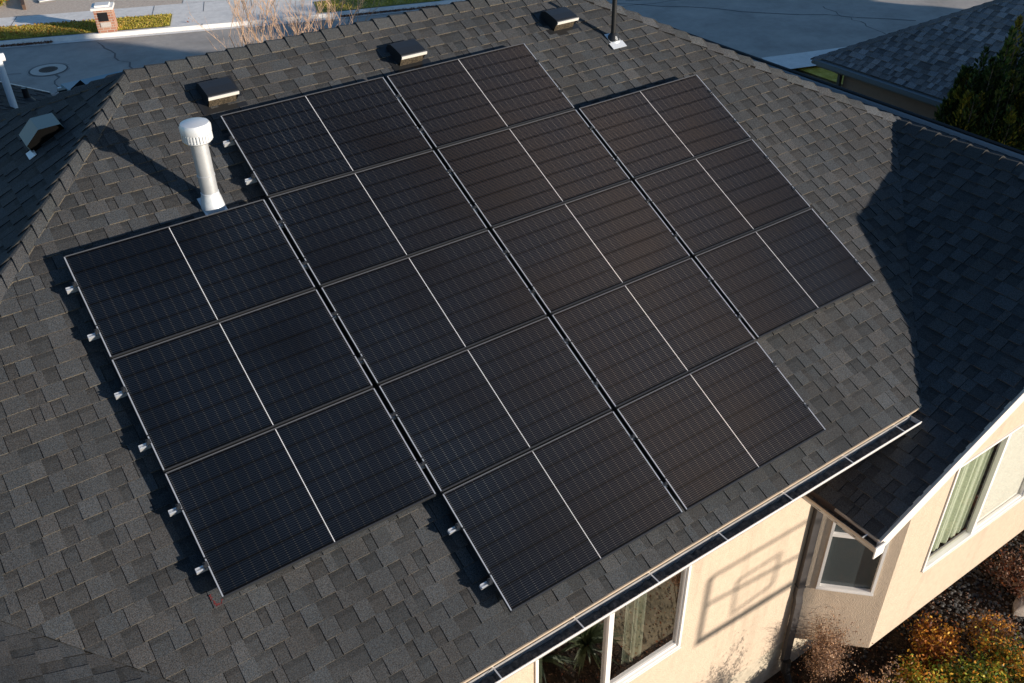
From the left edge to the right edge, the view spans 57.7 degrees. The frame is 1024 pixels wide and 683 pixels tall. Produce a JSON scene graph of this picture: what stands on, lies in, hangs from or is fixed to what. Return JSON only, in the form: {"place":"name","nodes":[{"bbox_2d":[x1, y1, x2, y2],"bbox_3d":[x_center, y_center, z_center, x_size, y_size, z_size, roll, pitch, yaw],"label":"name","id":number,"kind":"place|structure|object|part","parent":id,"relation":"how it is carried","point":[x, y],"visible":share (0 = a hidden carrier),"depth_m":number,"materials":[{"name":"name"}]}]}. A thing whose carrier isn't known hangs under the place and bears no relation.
{"place":"outdoors","nodes":[
{"label":"outdoors","id":0,"kind":"place"},
{"bbox_2d":[20,0,25,9],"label":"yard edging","id":1,"kind":"object","parent":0,"point":[23,4],"visible":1,"depth_m":30.09,"materials":[{"name":"brown"}]},
{"bbox_2d":[37,0,54,2],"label":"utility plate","id":2,"kind":"object","parent":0,"point":[40,1],"visible":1,"depth_m":30.75,"materials":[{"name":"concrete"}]},
{"bbox_2d":[0,0,182,17],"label":"gravel yard","id":3,"kind":"structure","parent":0,"point":[12,8],"depth_m":30.39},
{"bbox_2d":[0,0,325,26],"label":"sidewalk","id":4,"kind":"structure","parent":0,"point":[139,11],"depth_m":29.73,"materials":[{"name":"concrete"}]},
{"bbox_2d":[0,0,438,39],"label":"lawn","id":5,"kind":"structure","parent":0,"point":[355,4],"depth_m":29.71,"materials":[{"name":"green plant"}]},
{"bbox_2d":[90,1,117,32],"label":"mailbox pillar","id":6,"kind":"structure","parent":5,"relation":"on","point":[105,17],"depth_m":27.73,"materials":[{"name":"brick"}]},
{"bbox_2d":[98,12,108,21],"bbox_3d":[-12.181,-9.673,27.676,0.260,0.250,0.028,-9,36,-11],"label":"mailbox door","id":7,"kind":"structure","parent":6,"relation":"in","point":[103,16],"depth_m":27.67,"materials":[{"name":"black metal"}]},
{"bbox_2d":[0,0,464,48],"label":"kerb","id":8,"kind":"structure","parent":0,"point":[134,33],"depth_m":28.39,"materials":[{"name":"grey concrete"}]},
{"bbox_2d":[165,0,327,26],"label":"driveway","id":9,"kind":"structure","parent":0,"point":[181,19],"depth_m":29.31,"materials":[{"name":"concrete"}]},
{"bbox_2d":[0,0,841,680],"bbox_3d":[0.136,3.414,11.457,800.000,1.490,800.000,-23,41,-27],"label":"ground","id":10,"kind":"structure","parent":0,"point":[404,4],"depth_m":24.96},
{"bbox_2d":[187,0,382,50],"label":"bare tree","id":11,"kind":"object","parent":10,"relation":"on","point":[296,30],"visible":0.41,"depth_m":18.79,"materials":[{"name":"brown plant"}]},
{"bbox_2d":[0,0,1023,682],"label":"house","id":12,"kind":"structure","parent":10,"relation":"on","point":[890,498],"depth_m":8.74,"materials":[{"name":"concrete"}]},
{"bbox_2d":[0,53,17,107],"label":"vent pipe","id":13,"kind":"object","parent":12,"relation":"on","point":[8,89],"visible":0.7,"depth_m":14.58,"materials":[{"name":"white plastic"}]},
{"bbox_2d":[21,87,35,101],"bbox_3d":[-8.103,-4.118,15.483,0.240,0.230,0.240,-23,41,-27],"label":"plumbing vent","id":14,"kind":"object","parent":12,"relation":"on","point":[26,95],"visible":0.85,"depth_m":15.46,"materials":[{"name":"black plastic"}]},
{"bbox_2d":[19,113,63,159],"bbox_3d":[-4.397,-1.931,8.619,0.420,0.155,0.410,-42,47,-9],"label":"dormer vent","id":15,"kind":"object","parent":12,"relation":"on","point":[36,133],"visible":1,"depth_m":8.59,"materials":[{"name":"grey metal"}]},
{"bbox_2d":[179,117,226,214],"bbox_3d":[-2.645,-1.467,8.049,0.264,0.904,0.364,-23,41,-27],"label":"vent flue","id":16,"kind":"object","parent":12,"relation":"on","point":[196,135],"visible":0.95,"depth_m":7.97,"materials":[{"name":"metal"}]},
{"bbox_2d":[209,594,222,605],"bbox_3d":[-2.084,1.819,6.514,0.102,0.046,0.066,5,36,9],"label":"chalk mark","id":17,"kind":"object","parent":12,"relation":"on","point":[214,603],"visible":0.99,"depth_m":6.51,"materials":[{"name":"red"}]},
{"bbox_2d":[187,76,247,115],"bbox_3d":[-2.831,-2.422,8.920,0.440,0.154,0.420,-23,67,-27],"label":"roof vent","id":18,"kind":"object","parent":12,"relation":"on","point":[221,92],"visible":1,"depth_m":8.88,"materials":[{"name":"black metal"}]},
{"bbox_2d":[223,59,538,146],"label":"mounting rail","id":19,"kind":"object","parent":12,"relation":"attached to","point":[229,142],"visible":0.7,"depth_m":8.59,"materials":[{"name":"silver metal"}]},
{"bbox_2d":[220,77,431,198],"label":"solar panel","id":20,"kind":"object","parent":19,"relation":"attached to","point":[288,145],"visible":1,"depth_m":8.85,"materials":[{"name":"glass"}]},
{"bbox_2d":[386,43,574,149],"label":"solar panel","id":21,"kind":"object","parent":19,"relation":"attached to","point":[451,102],"visible":1,"depth_m":9.65,"materials":[{"name":"grey"}]},
{"bbox_2d":[66,90,711,304],"bbox_3d":[-0.675,-1.645,9.049,7.078,0.163,0.300,-23,67,-27],"label":"mounting rail","id":22,"kind":"object","parent":12,"relation":"attached to","point":[71,289],"visible":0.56,"depth_m":7.50,"materials":[{"name":"silver metal"}]},
{"bbox_2d":[63,199,314,358],"bbox_3d":[-2.654,-0.565,7.724,1.716,0.036,1.038,-23,67,-27],"label":"solar panel","id":23,"kind":"object","parent":22,"relation":"attached to","point":[142,291],"visible":1,"depth_m":7.68,"materials":[{"name":"grey"}]},
{"bbox_2d":[268,150,486,287],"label":"solar panel","id":24,"kind":"object","parent":22,"relation":"attached to","point":[347,226],"visible":1,"depth_m":8.48,"materials":[{"name":"grey"}]},
{"bbox_2d":[437,109,629,228],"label":"solar panel","id":25,"kind":"object","parent":22,"relation":"attached to","point":[505,176],"visible":1,"depth_m":9.28,"materials":[{"name":"grey"}]},
{"bbox_2d":[578,74,750,179],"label":"solar panel","id":26,"kind":"object","parent":22,"relation":"attached to","point":[644,132],"visible":1,"depth_m":10.08,"materials":[{"name":"grey"}]},
{"bbox_2d":[244,90,562,184],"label":"mounting rail","id":27,"kind":"object","parent":12,"relation":"attached to","point":[251,180],"visible":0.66,"depth_m":8.43,"materials":[{"name":"silver metal"}]},
{"bbox_2d":[379,38,430,72],"bbox_3d":[-1.119,-3.089,9.842,0.440,0.154,0.420,-23,67,-27],"label":"roof vent","id":28,"kind":"object","parent":12,"relation":"on","point":[409,53],"visible":0.95,"depth_m":9.80,"materials":[{"name":"black metal"}]},
{"bbox_2d":[87,120,737,351],"bbox_3d":[-0.424,-1.268,8.881,7.078,0.163,0.300,-23,67,-27],"label":"mounting rail","id":29,"kind":"object","parent":12,"relation":"attached to","point":[94,336],"visible":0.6,"depth_m":7.34,"materials":[{"name":"silver metal"}]},
{"bbox_2d":[114,156,768,409],"bbox_3d":[-0.131,-0.825,8.683,7.078,0.163,0.300,-23,67,-27],"label":"mounting rail","id":30,"kind":"object","parent":12,"relation":"attached to","point":[122,394],"visible":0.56,"depth_m":7.19,"materials":[{"name":"silver metal"}]},
{"bbox_2d":[321,230,546,385],"bbox_3d":[-0.664,-0.343,8.159,1.716,0.036,1.038,-23,67,-27],"label":"solar panel","id":31,"kind":"object","parent":30,"relation":"attached to","point":[401,317],"visible":1,"depth_m":8.11,"materials":[{"name":"grey"}]},
{"bbox_2d":[138,188,795,451],"bbox_3d":[0.120,-0.448,8.515,7.078,0.163,0.300,-23,67,-27],"label":"mounting rail","id":32,"kind":"object","parent":12,"relation":"attached to","point":[144,446],"visible":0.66,"depth_m":6.90,"materials":[{"name":"silver metal"}]},
{"bbox_2d":[111,289,372,472],"bbox_3d":[-2.109,0.258,7.357,1.716,0.036,1.038,-23,67,-27],"label":"solar panel","id":33,"kind":"object","parent":32,"relation":"attached to","point":[204,391],"visible":1,"depth_m":7.31,"materials":[{"name":"grey"}]},
{"bbox_2d":[491,181,689,314],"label":"solar panel","id":34,"kind":"object","parent":32,"relation":"attached to","point":[572,253],"visible":1,"depth_m":8.91,"materials":[{"name":"grey"}]},
{"bbox_2d":[633,139,809,256],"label":"solar panel","id":35,"kind":"object","parent":32,"relation":"attached to","point":[704,203],"visible":1,"depth_m":9.72,"materials":[{"name":"grey"}]},
{"bbox_2d":[166,226,828,526],"bbox_3d":[0.413,-0.005,8.318,7.078,0.163,0.300,-23,67,-27],"label":"mounting rail","id":36,"kind":"object","parent":12,"relation":"attached to","point":[177,507],"visible":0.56,"depth_m":6.76,"materials":[{"name":"silver metal"}]},
{"bbox_2d":[195,261,858,580],"bbox_3d":[0.664,0.372,8.150,7.078,0.163,0.300,-23,67,-27],"label":"mounting rail","id":37,"kind":"object","parent":12,"relation":"attached to","point":[203,568],"visible":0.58,"depth_m":6.60,"materials":[{"name":"silver metal"}]},
{"bbox_2d":[164,387,435,598],"bbox_3d":[-1.563,1.080,6.991,1.716,0.036,1.038,-23,67,-27],"label":"solar panel","id":38,"kind":"object","parent":37,"relation":"attached to","point":[263,506],"visible":1,"depth_m":6.94,"materials":[{"name":"grey"}]},
{"bbox_2d":[378,316,611,493],"bbox_3d":[-0.118,0.479,7.792,1.716,0.036,1.038,-23,67,-27],"label":"solar panel","id":39,"kind":"object","parent":37,"relation":"attached to","point":[469,413],"visible":1,"depth_m":7.75,"materials":[{"name":"grey"}]},
{"bbox_2d":[551,258,754,408],"bbox_3d":[1.327,-0.122,8.594,1.716,0.036,1.038,-23,67,-27],"label":"solar panel","id":40,"kind":"object","parent":37,"relation":"attached to","point":[633,340],"visible":1,"depth_m":8.55,"materials":[{"name":"grey"}]},
{"bbox_2d":[693,208,874,339],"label":"solar panel","id":41,"kind":"object","parent":37,"relation":"attached to","point":[769,279],"visible":1,"depth_m":9.35,"materials":[{"name":"grey"}]},
{"bbox_2d":[533,7,581,35],"bbox_3d":[0.547,-3.762,10.753,0.440,0.154,0.420,-23,67,-27],"label":"roof vent","id":42,"kind":"object","parent":12,"relation":"on","point":[559,21],"visible":1,"depth_m":10.71,"materials":[{"name":"black metal"}]},
{"bbox_2d":[447,362,776,538],"bbox_3d":[0.958,0.815,7.952,3.580,0.163,0.300,-23,67,-27],"label":"mounting rail","id":43,"kind":"object","parent":12,"relation":"attached to","point":[454,529],"visible":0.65,"depth_m":7.22,"materials":[{"name":"silver metal"}]},
{"bbox_2d":[615,341,825,511],"bbox_3d":[1.872,0.701,8.227,1.716,0.036,1.038,-23,67,-27],"label":"solar panel","id":44,"kind":"object","parent":43,"relation":"attached to","point":[706,432],"visible":1,"depth_m":8.18,"materials":[{"name":"grey"}]},
{"bbox_2d":[535,565,691,682],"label":"window","id":45,"kind":"structure","parent":12,"relation":"in","point":[619,648],"depth_m":8.84,"materials":[{"name":"glass"}]},
{"bbox_2d":[604,0,626,48],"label":"plumbing vent","id":46,"kind":"object","parent":12,"relation":"on","point":[612,37],"visible":1,"depth_m":10.82,"materials":[{"name":"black metal"}]},
{"bbox_2d":[479,404,808,595],"bbox_3d":[1.208,1.193,7.784,3.580,0.163,0.300,-23,67,-27],"label":"mounting rail","id":47,"kind":"object","parent":12,"relation":"attached to","point":[487,581],"visible":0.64,"depth_m":6.96,"materials":[{"name":"silver metal"}]},
{"bbox_2d":[441,411,682,612],"bbox_3d":[0.427,1.302,7.426,1.716,0.036,1.038,-23,67,-27],"label":"solar panel","id":48,"kind":"object","parent":47,"relation":"attached to","point":[535,523],"visible":1,"depth_m":7.38,"materials":[{"name":"grey"}]},
{"bbox_2d":[815,522,889,595],"bbox_3d":[3.838,1.942,10.449,0.660,1.960,0.948,5,36,9],"label":"window","id":49,"kind":"structure","parent":12,"relation":"in","point":[848,566],"depth_m":10.34,"materials":[{"name":"white plastic"}]},
{"bbox_2d":[921,423,1023,572],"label":"window","id":50,"kind":"structure","parent":12,"relation":"in","point":[995,474],"depth_m":10.94,"materials":[{"name":"white plastic"}]},
{"bbox_2d":[854,651,907,682],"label":"dry shrub","id":51,"kind":"object","parent":10,"relation":"on","point":[889,672],"visible":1,"depth_m":9.77,"materials":[{"name":"brown plant"}]},
{"bbox_2d":[811,0,1023,119],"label":"neighbour house","id":52,"kind":"structure","parent":10,"relation":"on","point":[915,68],"depth_m":18.96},
{"bbox_2d":[932,14,1023,150],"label":"evergreen tree","id":53,"kind":"object","parent":10,"relation":"on","point":[987,102],"visible":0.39,"depth_m":15.62,"materials":[{"name":"green plant"}]},
{"bbox_2d":[0,0,992,93],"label":"street","id":54,"kind":"structure","parent":0,"point":[766,33],"depth_m":27.70,"materials":[{"name":"grey asphalt"}]},
{"bbox_2d":[28,63,67,76],"bbox_3d":[-12.845,-7.536,25.723,1.120,0.020,1.120,-23,41,-27],"label":"manhole cover","id":55,"kind":"object","parent":54,"relation":"on","point":[48,69],"visible":1,"depth_m":25.70,"materials":[{"name":"grey"}]},
{"bbox_2d":[57,71,121,92],"bbox_3d":[-9.088,-5.447,21.439,2.060,1.470,4.400,-24,41,-29],"label":"parked car","id":56,"kind":"object","parent":54,"relation":"on","point":[67,86],"visible":0.01,"depth_m":21.23,"materials":[{"name":"paint"}]},
{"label":"windows","id":57,"kind":"part","parent":56,"relation":"part of","materials":[{"name":"glass"}]},
{"bbox_2d":[7,0,915,92],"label":"road cracks","id":58,"kind":"object","parent":54,"relation":"on","point":[58,76],"visible":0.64,"depth_m":28.75,"materials":[{"name":"grey asphalt"}]},
{"bbox_2d":[761,47,843,68],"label":"sidewalk","id":59,"kind":"structure","parent":0,"point":[796,60],"depth_m":25.22,"materials":[{"name":"concrete"}]},
{"bbox_2d":[797,66,843,83],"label":"dry lawn","id":60,"kind":"structure","parent":0,"point":[824,73],"depth_m":24.54,"materials":[{"name":"green plant"}]},
{"bbox_2d":[763,531,1023,682],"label":"garden soil","id":61,"kind":"structure","parent":0,"point":[879,653],"depth_m":11.96,"materials":[{"name":"brown soil"}]},
{"bbox_2d":[796,607,873,682],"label":"dry shrub","id":62,"kind":"object","parent":61,"relation":"on","point":[827,652],"visible":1,"depth_m":10.85,"materials":[{"name":"brown plant"}]},
{"bbox_2d":[849,669,888,682],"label":"garden bush","id":63,"kind":"object","parent":61,"relation":"on","point":[863,681],"visible":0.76,"depth_m":10.95,"materials":[{"name":"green plant"}]},
{"bbox_2d":[777,531,1023,682],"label":"fallen leaves","id":64,"kind":"object","parent":61,"relation":"on","point":[923,622],"visible":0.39,"depth_m":12.11,"materials":[{"name":"plant"}]},
{"bbox_2d":[882,649,959,682],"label":"garden bush","id":65,"kind":"object","parent":61,"relation":"on","point":[914,676],"visible":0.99,"depth_m":11.02,"materials":[{"name":"green plant"}]},
{"bbox_2d":[840,530,1023,682],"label":"river rocks","id":66,"kind":"object","parent":61,"relation":"on","point":[956,600],"visible":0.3,"depth_m":12.36,"materials":[{"name":"stone"}]},
{"bbox_2d":[901,610,968,673],"bbox_3d":[5.261,3.780,11.564,0.828,0.774,0.835,-23,41,-27],"label":"garden bush","id":67,"kind":"object","parent":61,"relation":"on","point":[935,644],"visible":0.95,"depth_m":11.44,"materials":[{"name":"orange plant"}]},
{"bbox_2d":[929,643,1013,682],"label":"garden bush","id":68,"kind":"object","parent":61,"relation":"on","point":[967,674],"visible":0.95,"depth_m":11.00,"materials":[{"name":"green plant"}]},
{"bbox_2d":[961,605,1020,654],"bbox_3d":[6.090,3.719,11.816,0.721,0.582,0.732,18,40,24],"label":"garden bush","id":69,"kind":"object","parent":61,"relation":"on","point":[992,623],"visible":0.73,"depth_m":11.78,"materials":[{"name":"orange plant"}]},
{"bbox_2d":[968,618,1023,682],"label":"garden bush","id":70,"kind":"object","parent":61,"relation":"on","point":[1011,661],"visible":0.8,"depth_m":11.16,"materials":[{"name":"green plant"}]},
{"bbox_2d":[979,543,1023,601],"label":"garden bush","id":71,"kind":"object","parent":61,"relation":"on","point":[1011,581],"visible":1,"depth_m":12.51,"materials":[{"name":"brown plant"}]},
{"bbox_2d":[1012,593,1023,616],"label":"boulder","id":72,"kind":"object","parent":61,"relation":"on","point":[1018,608],"visible":0.88,"depth_m":12.24,"materials":[{"name":"stone"}]}
]}

